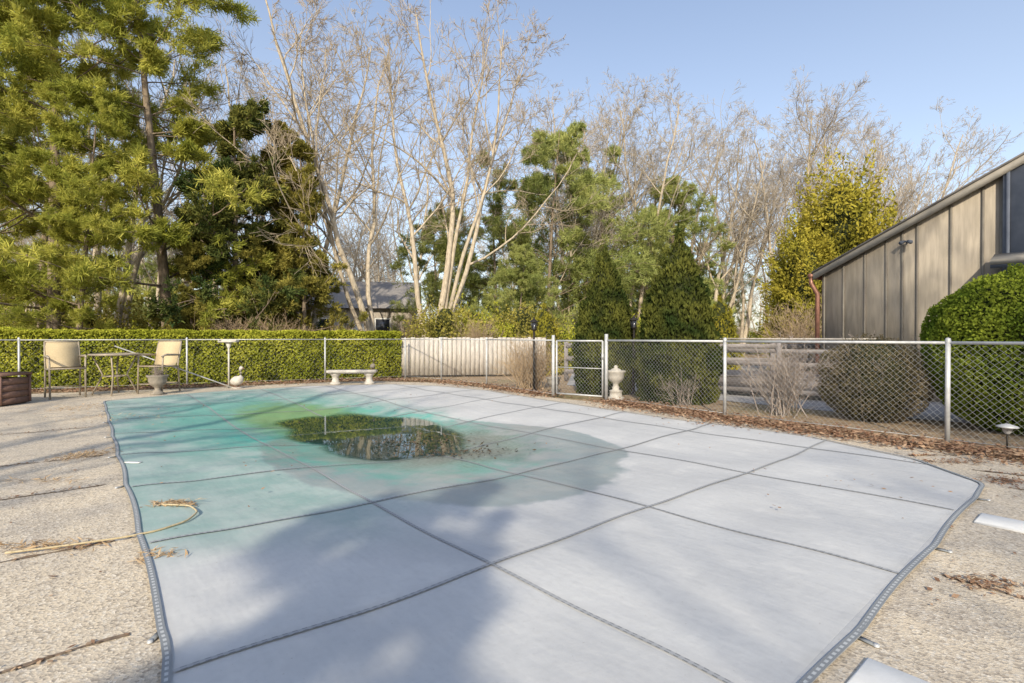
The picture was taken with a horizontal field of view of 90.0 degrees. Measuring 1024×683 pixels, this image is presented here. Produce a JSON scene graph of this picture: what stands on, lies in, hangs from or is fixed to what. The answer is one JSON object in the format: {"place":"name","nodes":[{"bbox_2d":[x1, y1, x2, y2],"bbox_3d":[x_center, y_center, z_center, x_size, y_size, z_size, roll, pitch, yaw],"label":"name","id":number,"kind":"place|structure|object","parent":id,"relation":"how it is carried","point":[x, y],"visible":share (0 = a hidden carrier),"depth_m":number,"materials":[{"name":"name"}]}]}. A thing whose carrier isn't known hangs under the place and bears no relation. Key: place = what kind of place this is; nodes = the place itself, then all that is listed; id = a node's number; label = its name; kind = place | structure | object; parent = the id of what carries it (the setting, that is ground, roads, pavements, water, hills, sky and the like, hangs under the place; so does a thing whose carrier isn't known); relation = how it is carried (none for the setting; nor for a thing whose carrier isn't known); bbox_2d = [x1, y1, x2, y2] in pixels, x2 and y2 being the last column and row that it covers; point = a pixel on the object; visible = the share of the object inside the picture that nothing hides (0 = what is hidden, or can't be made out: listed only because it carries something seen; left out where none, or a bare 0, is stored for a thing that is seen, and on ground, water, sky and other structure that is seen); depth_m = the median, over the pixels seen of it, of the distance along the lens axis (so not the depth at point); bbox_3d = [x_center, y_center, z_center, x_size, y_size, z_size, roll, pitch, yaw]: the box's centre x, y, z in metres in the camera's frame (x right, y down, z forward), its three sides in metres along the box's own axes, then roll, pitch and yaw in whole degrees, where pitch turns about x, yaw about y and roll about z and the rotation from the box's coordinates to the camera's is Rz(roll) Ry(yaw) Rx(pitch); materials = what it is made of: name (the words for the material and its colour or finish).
{"place":"outdoors","nodes":[
{"label":"outdoors","id":0,"kind":"place"},
{"bbox_2d":[0,0,1023,333],"label":"sky","id":1,"kind":"structure","parent":0,"point":[914,53],"materials":[{"name":"blue"}]},
{"bbox_2d":[31,353,1023,461],"bbox_3d":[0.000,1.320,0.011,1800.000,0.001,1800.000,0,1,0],"label":"ground","id":2,"kind":"structure","parent":0,"point":[752,407],"depth_m":8.40,"materials":[{"name":"brown soil"}]},
{"bbox_2d":[0,308,25,327],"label":"understory shrub","id":3,"kind":"object","parent":2,"relation":"on","point":[8,323],"visible":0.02,"depth_m":18.63,"materials":[{"name":"green plant"}]},
{"bbox_2d":[0,0,79,313],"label":"white pine tree","id":4,"kind":"object","parent":2,"relation":"on","point":[15,117],"visible":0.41,"depth_m":16.04,"materials":[{"name":"green plant"}]},
{"bbox_2d":[0,79,146,330],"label":"white pine tree","id":5,"kind":"object","parent":2,"relation":"on","point":[80,312],"visible":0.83,"depth_m":15.08,"materials":[{"name":"green plant"}]},
{"bbox_2d":[0,0,147,329],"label":"white pine tree","id":6,"kind":"object","parent":2,"relation":"on","point":[28,229],"visible":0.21,"depth_m":20.78,"materials":[{"name":"green plant"}]},
{"bbox_2d":[0,34,150,328],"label":"white pine tree","id":7,"kind":"object","parent":2,"relation":"on","point":[43,142],"visible":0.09,"depth_m":26.25,"materials":[{"name":"green plant"}]},
{"bbox_2d":[11,292,139,329],"bbox_3d":[-16.031,-0.422,18.718,3.964,3.262,4.225,0,1,-40],"label":"understory shrub","id":8,"kind":"object","parent":2,"relation":"on","point":[63,320],"visible":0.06,"depth_m":19.08,"materials":[{"name":"green plant"}]},
{"bbox_2d":[0,0,184,329],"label":"white pine tree","id":9,"kind":"object","parent":2,"relation":"on","point":[113,24],"visible":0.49,"depth_m":15.98,"materials":[{"name":"green plant"}]},
{"bbox_2d":[3,1,214,317],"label":"bare oak tree","id":10,"kind":"object","parent":2,"relation":"on","point":[94,250],"visible":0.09,"depth_m":23.71,"materials":[{"name":"brown plant"}]},
{"bbox_2d":[0,0,280,328],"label":"white pine tree","id":11,"kind":"object","parent":2,"relation":"on","point":[151,59],"visible":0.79,"depth_m":16.48,"materials":[{"name":"green plant"}]},
{"bbox_2d":[124,320,187,329],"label":"understory shrub","id":12,"kind":"object","parent":2,"relation":"on","point":[150,322],"visible":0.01,"depth_m":18.83,"materials":[{"name":"green plant"}]},
{"bbox_2d":[116,286,198,329],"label":"understory shrub","id":13,"kind":"object","parent":2,"relation":"on","point":[141,321],"visible":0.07,"depth_m":20.96,"materials":[{"name":"green plant"}]},
{"bbox_2d":[70,1,267,328],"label":"bare oak tree","id":14,"kind":"object","parent":2,"relation":"on","point":[141,254],"visible":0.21,"depth_m":22.17,"materials":[{"name":"brown plant"}]},
{"bbox_2d":[154,223,219,330],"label":"juniper tree","id":15,"kind":"object","parent":2,"relation":"on","point":[188,263],"visible":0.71,"depth_m":16.93,"materials":[{"name":"green plant"}]},
{"bbox_2d":[83,21,296,288],"bbox_3d":[-17.032,-8.433,29.218,9.383,19.013,9.705,0,1,15],"label":"bare oak tree","id":16,"kind":"object","parent":2,"relation":"on","point":[264,138],"visible":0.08,"depth_m":28.43,"materials":[{"name":"brown plant"}]},
{"bbox_2d":[0,326,401,390],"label":"clipped hedge","id":17,"kind":"object","parent":2,"relation":"on","point":[387,351],"visible":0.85,"depth_m":14.23,"materials":[{"name":"green plant"}]},
{"bbox_2d":[182,311,261,330],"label":"tan shrub","id":18,"kind":"object","parent":2,"relation":"on","point":[217,326],"visible":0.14,"depth_m":16.68,"materials":[{"name":"plant"}]},
{"bbox_2d":[95,10,380,295],"bbox_3d":[-12.095,-7.433,22.796,9.274,17.172,10.377,0,1,10],"label":"bare oak tree","id":19,"kind":"object","parent":2,"relation":"on","point":[261,218],"visible":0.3,"depth_m":24.06,"materials":[{"name":"brown plant"}]},
{"bbox_2d":[143,95,337,330],"bbox_3d":[-9.784,-3.852,18.598,6.314,10.022,6.476,0,1,0],"label":"red cedar tree","id":20,"kind":"object","parent":2,"relation":"on","point":[245,121],"visible":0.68,"depth_m":17.52,"materials":[{"name":"green plant"}]},
{"bbox_2d":[217,119,311,330],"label":"juniper tree","id":21,"kind":"object","parent":2,"relation":"on","point":[276,247],"visible":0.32,"depth_m":18.76,"materials":[{"name":"green plant"}]},
{"bbox_2d":[199,200,329,330],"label":"red cedar tree","id":22,"kind":"object","parent":2,"relation":"on","point":[273,212],"visible":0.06,"depth_m":23.80,"materials":[{"name":"green plant"}]},
{"bbox_2d":[221,311,313,330],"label":"tan shrub","id":23,"kind":"object","parent":2,"relation":"on","point":[264,327],"visible":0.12,"depth_m":17.21,"materials":[{"name":"plant"}]},
{"bbox_2d":[0,337,553,397],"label":"chain link fence","id":24,"kind":"object","parent":2,"relation":"on","point":[18,339],"visible":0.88,"depth_m":13.93,"materials":[{"name":"metal"}]},
{"bbox_2d":[271,322,314,330],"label":"tan shrub","id":25,"kind":"object","parent":2,"relation":"on","point":[299,328],"visible":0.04,"depth_m":17.28,"materials":[{"name":"plant"}]},
{"bbox_2d":[248,138,368,330],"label":"juniper tree","id":26,"kind":"object","parent":2,"relation":"on","point":[318,290],"visible":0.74,"depth_m":18.44,"materials":[{"name":"green plant"}]},
{"bbox_2d":[182,0,466,330],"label":"bare oak tree","id":27,"kind":"object","parent":2,"relation":"on","point":[328,209],"visible":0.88,"depth_m":19.40,"materials":[{"name":"beige plant"}]},
{"bbox_2d":[225,0,455,324],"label":"bare oak tree","id":28,"kind":"object","parent":2,"relation":"on","point":[326,245],"visible":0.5,"depth_m":24.66,"materials":[{"name":"grey plant"}]},
{"bbox_2d":[293,281,421,337],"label":"neighbor house","id":29,"kind":"structure","parent":2,"relation":"on","point":[383,294],"depth_m":32.66,"materials":[{"name":"grey"}]},
{"bbox_2d":[1,305,774,353],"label":"woodland brush","id":30,"kind":"object","parent":2,"relation":"on","point":[750,334],"visible":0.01,"depth_m":28.88,"materials":[{"name":"brown plant"}]},
{"bbox_2d":[387,202,503,336],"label":"pine tree","id":31,"kind":"object","parent":2,"relation":"on","point":[401,251],"visible":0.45,"depth_m":28.71,"materials":[{"name":"green plant"}]},
{"bbox_2d":[401,289,496,371],"bbox_3d":[-2.407,-0.431,19.792,4.225,3.262,3.964,0,1,0],"label":"understory shrub","id":32,"kind":"object","parent":2,"relation":"on","point":[443,323],"visible":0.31,"depth_m":19.45,"materials":[{"name":"green plant"}]},
{"bbox_2d":[309,0,601,336],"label":"bare maple tree","id":33,"kind":"object","parent":2,"relation":"on","point":[450,256],"visible":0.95,"depth_m":22.41,"materials":[{"name":"beige plant"}]},
{"bbox_2d":[432,293,507,328],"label":"understory shrub","id":34,"kind":"object","parent":2,"relation":"on","point":[472,317],"visible":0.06,"depth_m":23.60,"materials":[{"name":"green plant"}]},
{"bbox_2d":[401,337,545,376],"bbox_3d":[-1.336,0.516,17.030,5.000,1.330,0.178,0,1,-8],"label":"board fence","id":35,"kind":"object","parent":2,"relation":"on","point":[422,364],"visible":0.69,"depth_m":16.88,"materials":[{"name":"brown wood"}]},
{"bbox_2d":[445,315,506,365],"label":"tan shrub","id":36,"kind":"object","parent":2,"relation":"on","point":[474,335],"visible":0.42,"depth_m":18.25,"materials":[{"name":"plant"}]},
{"bbox_2d":[406,148,554,324],"bbox_3d":[-1.296,-4.726,28.861,7.970,11.597,8.855,0,1,27],"label":"pine tree","id":37,"kind":"object","parent":2,"relation":"on","point":[490,262],"visible":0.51,"depth_m":27.18,"materials":[{"name":"green plant"}]},
{"bbox_2d":[451,305,519,357],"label":"understory shrub","id":38,"kind":"object","parent":2,"relation":"on","point":[501,329],"visible":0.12,"depth_m":19.95,"materials":[{"name":"green plant"}]},
{"bbox_2d":[0,381,1023,682],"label":"concrete deck","id":39,"kind":"structure","parent":2,"relation":"on","point":[912,631],"depth_m":2.79,"materials":[{"name":"beige concrete"}]},
{"bbox_2d":[0,372,32,405],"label":"storage box","id":40,"kind":"object","parent":39,"relation":"on","point":[15,390],"visible":1,"depth_m":9.83,"materials":[{"name":"brown wood"}]},
{"bbox_2d":[43,341,86,399],"bbox_3d":[-9.638,0.596,11.038,0.676,1.220,0.678,0,1,40],"label":"patio chair","id":41,"kind":"object","parent":39,"relation":"on","point":[62,355],"visible":1,"depth_m":11.11,"materials":[{"name":"fabric"}]},
{"bbox_2d":[0,403,201,563],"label":"pine straw piles","id":42,"kind":"object","parent":39,"relation":"on","point":[170,501],"visible":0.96,"depth_m":3.24,"materials":[{"name":"plant"}]},
{"bbox_2d":[87,353,140,395],"bbox_3d":[-9.000,0.737,11.607,0.970,0.937,0.970,0,1,0],"label":"bistro table","id":43,"kind":"object","parent":39,"relation":"on","point":[111,355],"visible":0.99,"depth_m":11.47,"materials":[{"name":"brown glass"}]},
{"bbox_2d":[146,374,168,394],"bbox_3d":[-8.000,0.979,11.559,0.441,0.441,0.441,0,1,0],"label":"planter urn","id":44,"kind":"object","parent":39,"relation":"on","point":[158,382],"visible":0.98,"depth_m":11.46,"materials":[{"name":"stone"}]},
{"bbox_2d":[149,364,166,375],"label":"bare shrub","id":45,"kind":"object","parent":44,"relation":"in","point":[155,372],"visible":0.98,"depth_m":11.54,"materials":[{"name":"plant"}]},
{"bbox_2d":[136,340,181,393],"bbox_3d":[-8.246,0.587,12.005,0.678,1.220,0.676,0,1,4],"label":"patio chair","id":46,"kind":"object","parent":39,"relation":"on","point":[168,353],"visible":0.8,"depth_m":12.20,"materials":[{"name":"fabric"}]},
{"bbox_2d":[114,346,230,387],"bbox_3d":[-8.400,0.634,12.731,2.650,1.080,0.032,0,1,-10],"label":"pool skimmer pole","id":47,"kind":"object","parent":39,"relation":"on","point":[176,368],"visible":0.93,"depth_m":12.77,"materials":[{"name":"metal"}]},
{"bbox_2d":[218,340,238,387],"bbox_3d":[-7.250,0.569,13.105,0.460,1.236,0.280,0,1,-11],"label":"post","id":48,"kind":"object","parent":39,"relation":"on","point":[228,344],"visible":0.98,"depth_m":13.09,"materials":[{"name":"metal"}]},
{"bbox_2d":[229,366,243,388],"bbox_3d":[-6.957,0.903,12.985,0.543,0.567,0.253,0,1,29],"label":"goose statue","id":49,"kind":"object","parent":39,"relation":"on","point":[237,381],"visible":1,"depth_m":12.90,"materials":[{"name":"white stone"}]},
{"bbox_2d":[31,377,577,397],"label":"fallen leaves","id":50,"kind":"object","parent":39,"relation":"on","point":[528,391],"visible":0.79,"depth_m":13.38,"materials":[{"name":"plant"}]},
{"bbox_2d":[326,369,376,384],"bbox_3d":[-4.400,0.979,14.109,1.300,0.395,0.380,0,1,-7],"label":"stone bench","id":51,"kind":"object","parent":39,"relation":"on","point":[336,374],"visible":0.98,"depth_m":13.97,"materials":[{"name":"stone"}]},
{"bbox_2d":[370,359,374,369],"bbox_3d":[-3.846,0.627,14.143,0.138,0.309,0.296,0,1,-33],"label":"bird statue","id":52,"kind":"object","parent":51,"relation":"on","point":[372,365],"visible":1,"depth_m":14.08,"materials":[{"name":"stone"}]},
{"bbox_2d":[0,426,1023,672],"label":"deck joints","id":53,"kind":"object","parent":39,"relation":"on","point":[128,632],"visible":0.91,"depth_m":2.65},
{"bbox_2d":[1,426,1023,670],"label":"joint debris","id":54,"kind":"object","parent":39,"relation":"on","point":[37,660],"visible":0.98,"depth_m":2.71,"materials":[{"name":"brown plant"}]},
{"bbox_2d":[8,394,1023,621],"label":"deck leaves","id":55,"kind":"object","parent":39,"relation":"on","point":[976,579],"visible":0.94,"depth_m":3.05,"materials":[{"name":"plant"}]},
{"bbox_2d":[102,384,990,682],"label":"pool cover","id":56,"kind":"object","parent":39,"relation":"on","point":[564,542],"visible":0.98,"depth_m":3.36,"materials":[{"name":"fabric"}]},
{"bbox_2d":[5,503,197,553],"bbox_3d":[-2.589,1.248,3.406,0.513,0.012,1.002,0,1,21],"label":"rope","id":57,"kind":"object","parent":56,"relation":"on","point":[94,541],"visible":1,"depth_m":3.24,"materials":[{"name":"fabric"}]},
{"bbox_2d":[124,461,142,462],"bbox_3d":[-3.873,1.234,5.237,0.160,0.006,0.050,0,1,6],"label":"cover label","id":58,"kind":"object","parent":56,"relation":"on","point":[133,462],"visible":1,"depth_m":5.23,"materials":[{"name":"white paint"}]},
{"bbox_2d":[351,433,535,458],"bbox_3d":[-1.134,1.351,6.827,2.879,0.081,1.742,0,1,0],"label":"puddle debris","id":59,"kind":"object","parent":56,"relation":"on","point":[436,446],"visible":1,"depth_m":6.64,"materials":[{"name":"brown plant"}]},
{"bbox_2d":[847,658,929,682],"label":"skimmer lid","id":60,"kind":"object","parent":39,"relation":"on","point":[869,670],"visible":1,"depth_m":1.94,"materials":[{"name":"white paint"}]},
{"bbox_2d":[974,513,1023,532],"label":"diving board","id":61,"kind":"object","parent":39,"relation":"on","point":[1005,523],"visible":1,"depth_m":3.54,"materials":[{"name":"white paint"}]},
{"bbox_2d":[1,66,1023,355],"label":"distant woods","id":62,"kind":"object","parent":2,"relation":"on","point":[731,276],"visible":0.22,"depth_m":33.27,"materials":[{"name":"grey plant"}]},
{"bbox_2d":[464,243,567,329],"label":"pine tree","id":63,"kind":"object","parent":2,"relation":"on","point":[521,255],"visible":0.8,"depth_m":23.31,"materials":[{"name":"green plant"}]},
{"bbox_2d":[479,290,572,370],"bbox_3d":[0.119,-0.442,21.013,4.225,3.262,3.964,0,1,-43],"label":"understory shrub","id":64,"kind":"object","parent":2,"relation":"on","point":[522,328],"visible":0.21,"depth_m":20.53,"materials":[{"name":"green plant"}]},
{"bbox_2d":[492,335,566,390],"bbox_3d":[0.412,0.474,12.684,2.026,1.482,1.611,0,1,-17],"label":"tan shrub","id":65,"kind":"object","parent":2,"relation":"on","point":[520,370],"visible":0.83,"depth_m":12.54,"materials":[{"name":"plant"}]},
{"bbox_2d":[530,317,537,391],"bbox_3d":[0.520,0.305,12.103,0.220,1.781,0.191,0,1,0],"label":"garden lamp post","id":66,"kind":"object","parent":2,"relation":"on","point":[533,322],"visible":0.92,"depth_m":12.08,"materials":[{"name":"black metal"}]},
{"bbox_2d":[502,335,568,389],"bbox_3d":[0.678,0.517,13.007,1.900,1.390,1.510,0,1,-34],"label":"tan shrub","id":67,"kind":"object","parent":2,"relation":"on","point":[543,376],"visible":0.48,"depth_m":12.86,"materials":[{"name":"plant"}]},
{"bbox_2d":[529,303,563,374],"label":"golden cypress shrub","id":68,"kind":"object","parent":2,"relation":"on","point":[547,329],"visible":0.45,"depth_m":17.71,"materials":[{"name":"green plant"}]},
{"bbox_2d":[546,377,560,392],"bbox_3d":[0.980,1.031,12.110,0.368,0.368,0.362,0,1,0],"label":"garden urn","id":69,"kind":"object","parent":2,"relation":"on","point":[549,380],"visible":0.53,"depth_m":12.02,"materials":[{"name":"stone"}]},
{"bbox_2d":[454,119,675,337],"bbox_3d":[2.832,-5.426,28.363,10.573,13.013,11.115,0,1,-34],"label":"pine tree","id":70,"kind":"object","parent":2,"relation":"on","point":[537,182],"visible":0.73,"depth_m":26.84,"materials":[{"name":"green plant"}]},
{"bbox_2d":[558,318,575,368],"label":"understory shrub","id":71,"kind":"object","parent":2,"relation":"on","point":[565,335],"visible":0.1,"depth_m":21.57,"materials":[{"name":"green plant"}]},
{"bbox_2d":[487,77,669,283],"bbox_3d":[4.021,-7.961,33.551,11.447,18.042,9.813,0,1,8],"label":"bare oak tree","id":72,"kind":"object","parent":2,"relation":"on","point":[624,204],"visible":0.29,"depth_m":31.83,"materials":[{"name":"brown plant"}]},
{"bbox_2d":[552,334,607,399],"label":"chain link gate","id":73,"kind":"structure","parent":2,"relation":"on","point":[604,387],"depth_m":10.74,"materials":[{"name":"metal"}]},
{"bbox_2d":[516,143,682,333],"bbox_3d":[4.873,-5.380,30.137,9.839,12.886,8.856,0,1,2],"label":"pine tree","id":74,"kind":"object","parent":2,"relation":"on","point":[650,217],"visible":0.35,"depth_m":29.52,"materials":[{"name":"green plant"}]},
{"bbox_2d":[571,244,638,395],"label":"arborvitae tree","id":75,"kind":"object","parent":2,"relation":"on","point":[604,308],"visible":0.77,"depth_m":11.68,"materials":[{"name":"green plant"}]},
{"bbox_2d":[608,365,625,400],"bbox_3d":[2.160,0.857,10.658,0.416,0.740,0.416,0,1,0],"label":"garden urn","id":76,"kind":"object","parent":2,"relation":"on","point":[618,379],"visible":0.85,"depth_m":10.55,"materials":[{"name":"white stone"}]},
{"bbox_2d":[629,315,637,394],"bbox_3d":[2.760,0.294,11.603,0.220,1.811,0.191,0,1,0],"label":"garden lamp post","id":77,"kind":"object","parent":2,"relation":"on","point":[633,321],"visible":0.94,"depth_m":11.58,"materials":[{"name":"black metal"}]},
{"bbox_2d":[608,173,737,323],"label":"pine tree","id":78,"kind":"object","parent":2,"relation":"on","point":[696,229],"visible":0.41,"depth_m":29.96,"materials":[{"name":"green plant"}]},
{"bbox_2d":[630,222,727,404],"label":"arborvitae tree","id":79,"kind":"object","parent":2,"relation":"on","point":[676,305],"visible":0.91,"depth_m":10.08,"materials":[{"name":"green plant"}]},
{"bbox_2d":[659,372,701,405],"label":"bare shrub","id":80,"kind":"object","parent":2,"relation":"on","point":[683,400],"visible":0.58,"depth_m":9.80,"materials":[{"name":"plant"}]},
{"bbox_2d":[711,294,745,376],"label":"golden cypress shrub","id":81,"kind":"object","parent":2,"relation":"on","point":[726,325],"visible":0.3,"depth_m":16.66,"materials":[{"name":"green plant"}]},
{"bbox_2d":[738,340,817,411],"bbox_3d":[4.883,0.585,9.280,1.671,1.320,1.307,0,1,-25],"label":"bare shrub","id":82,"kind":"object","parent":2,"relation":"on","point":[788,388],"visible":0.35,"depth_m":9.30,"materials":[{"name":"plant"}]},
{"bbox_2d":[745,295,821,371],"bbox_3d":[9.373,-0.206,16.877,3.799,2.779,3.020,0,1,-10],"label":"tan shrub","id":83,"kind":"object","parent":2,"relation":"on","point":[800,329],"visible":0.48,"depth_m":16.88,"materials":[{"name":"plant"}]},
{"bbox_2d":[735,331,841,417],"bbox_3d":[4.532,0.518,8.633,1.452,1.466,1.856,0,1,0],"label":"bare shrub","id":84,"kind":"object","parent":2,"relation":"on","point":[781,382],"visible":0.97,"depth_m":8.52,"materials":[{"name":"plant"}]},
{"bbox_2d":[698,66,899,273],"bbox_3d":[17.599,-7.280,30.441,10.614,16.729,9.099,0,1,-35],"label":"bare oak tree","id":85,"kind":"object","parent":2,"relation":"on","point":[810,138],"visible":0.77,"depth_m":29.37,"materials":[{"name":"grey plant"}]},
{"bbox_2d":[754,211,843,371],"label":"golden arborvitae tree","id":86,"kind":"object","parent":2,"relation":"on","point":[792,278],"visible":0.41,"depth_m":18.99,"materials":[{"name":"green plant"}]},
{"bbox_2d":[583,396,1023,468],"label":"fallen leaves","id":87,"kind":"object","parent":2,"relation":"on","point":[923,442],"visible":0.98,"depth_m":6.85,"materials":[{"name":"brown plant"}]},
{"bbox_2d":[763,187,845,306],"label":"golden arborvitae tree","id":88,"kind":"object","parent":2,"relation":"on","point":[788,241],"visible":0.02,"depth_m":20.27,"materials":[{"name":"yellow plant"}]},
{"bbox_2d":[605,338,1023,448],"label":"chain link fence","id":89,"kind":"object","parent":2,"relation":"on","point":[947,342],"visible":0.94,"depth_m":6.93,"materials":[{"name":"metal"}]},
{"bbox_2d":[786,139,906,294],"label":"golden arborvitae tree","id":90,"kind":"object","parent":2,"relation":"on","point":[842,203],"visible":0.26,"depth_m":19.21,"materials":[{"name":"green plant"}]},
{"bbox_2d":[806,331,934,422],"bbox_3d":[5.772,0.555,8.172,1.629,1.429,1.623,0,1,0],"label":"winter bush","id":91,"kind":"object","parent":2,"relation":"on","point":[867,361],"visible":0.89,"depth_m":7.78,"materials":[{"name":"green plant"}]},
{"bbox_2d":[822,164,1023,402],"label":"walls","id":92,"kind":"structure","parent":2,"relation":"on","point":[933,277],"depth_m":10.47,"materials":[{"name":"beige wood"}]},
{"bbox_2d":[807,273,821,373],"bbox_3d":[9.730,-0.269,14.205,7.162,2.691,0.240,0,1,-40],"label":"gutter downspout","id":93,"kind":"object","parent":92,"relation":"attached to","point":[817,305],"visible":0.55,"depth_m":11.88,"materials":[{"name":"orange metal"}]},
{"bbox_2d":[898,240,912,244],"bbox_3d":[8.118,-2.044,10.546,0.214,0.104,0.223,0,1,0],"label":"floodlight","id":94,"kind":"object","parent":92,"relation":"attached to","point":[906,242],"visible":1,"depth_m":10.56,"materials":[{"name":"metal"}]},
{"bbox_2d":[823,171,1009,389],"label":"battens","id":95,"kind":"object","parent":92,"relation":"attached to","point":[950,244],"visible":0.51,"depth_m":10.51,"materials":[{"name":"beige wood"}]},
{"bbox_2d":[812,152,1023,279],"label":"roof","id":96,"kind":"structure","parent":92,"relation":"on","point":[966,189],"depth_m":10.30,"materials":[{"name":"metal"}]},
{"bbox_2d":[990,251,1023,267],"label":"entry hood","id":97,"kind":"object","parent":92,"relation":"attached to","point":[1001,260],"visible":1,"depth_m":9.11,"materials":[{"name":"metal"}]},
{"bbox_2d":[918,262,1023,434],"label":"boxwood topiary","id":98,"kind":"object","parent":2,"relation":"on","point":[987,308],"visible":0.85,"depth_m":6.87,"materials":[{"name":"green plant"}]},
{"bbox_2d":[996,423,1019,447],"bbox_3d":[5.620,1.090,5.810,0.200,0.321,0.200,0,1,0],"label":"path light","id":99,"kind":"object","parent":2,"relation":"on","point":[1007,428],"visible":0.94,"depth_m":5.78,"materials":[{"name":"metal"}]},
{"bbox_2d":[567,365,970,422],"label":"driveway","id":100,"kind":"structure","parent":0,"point":[750,399],"depth_m":10.11,"materials":[{"name":"concrete"}]},
{"bbox_2d":[564,342,821,380],"bbox_3d":[5.312,0.599,14.461,7.681,1.150,0.148,0,1,12],"label":"wooden rail fence","id":101,"kind":"object","parent":100,"relation":"on","point":[769,346],"visible":0.22,"depth_m":14.10,"materials":[{"name":"grey wood"}]},
{"bbox_2d":[718,338,875,396],"bbox_3d":[6.304,0.559,11.690,3.380,1.278,2.220,0,1,38],"label":"wooden fence","id":102,"kind":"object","parent":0,"point":[735,379],"depth_m":11.14,"materials":[{"name":"grey wood"}]}
]}

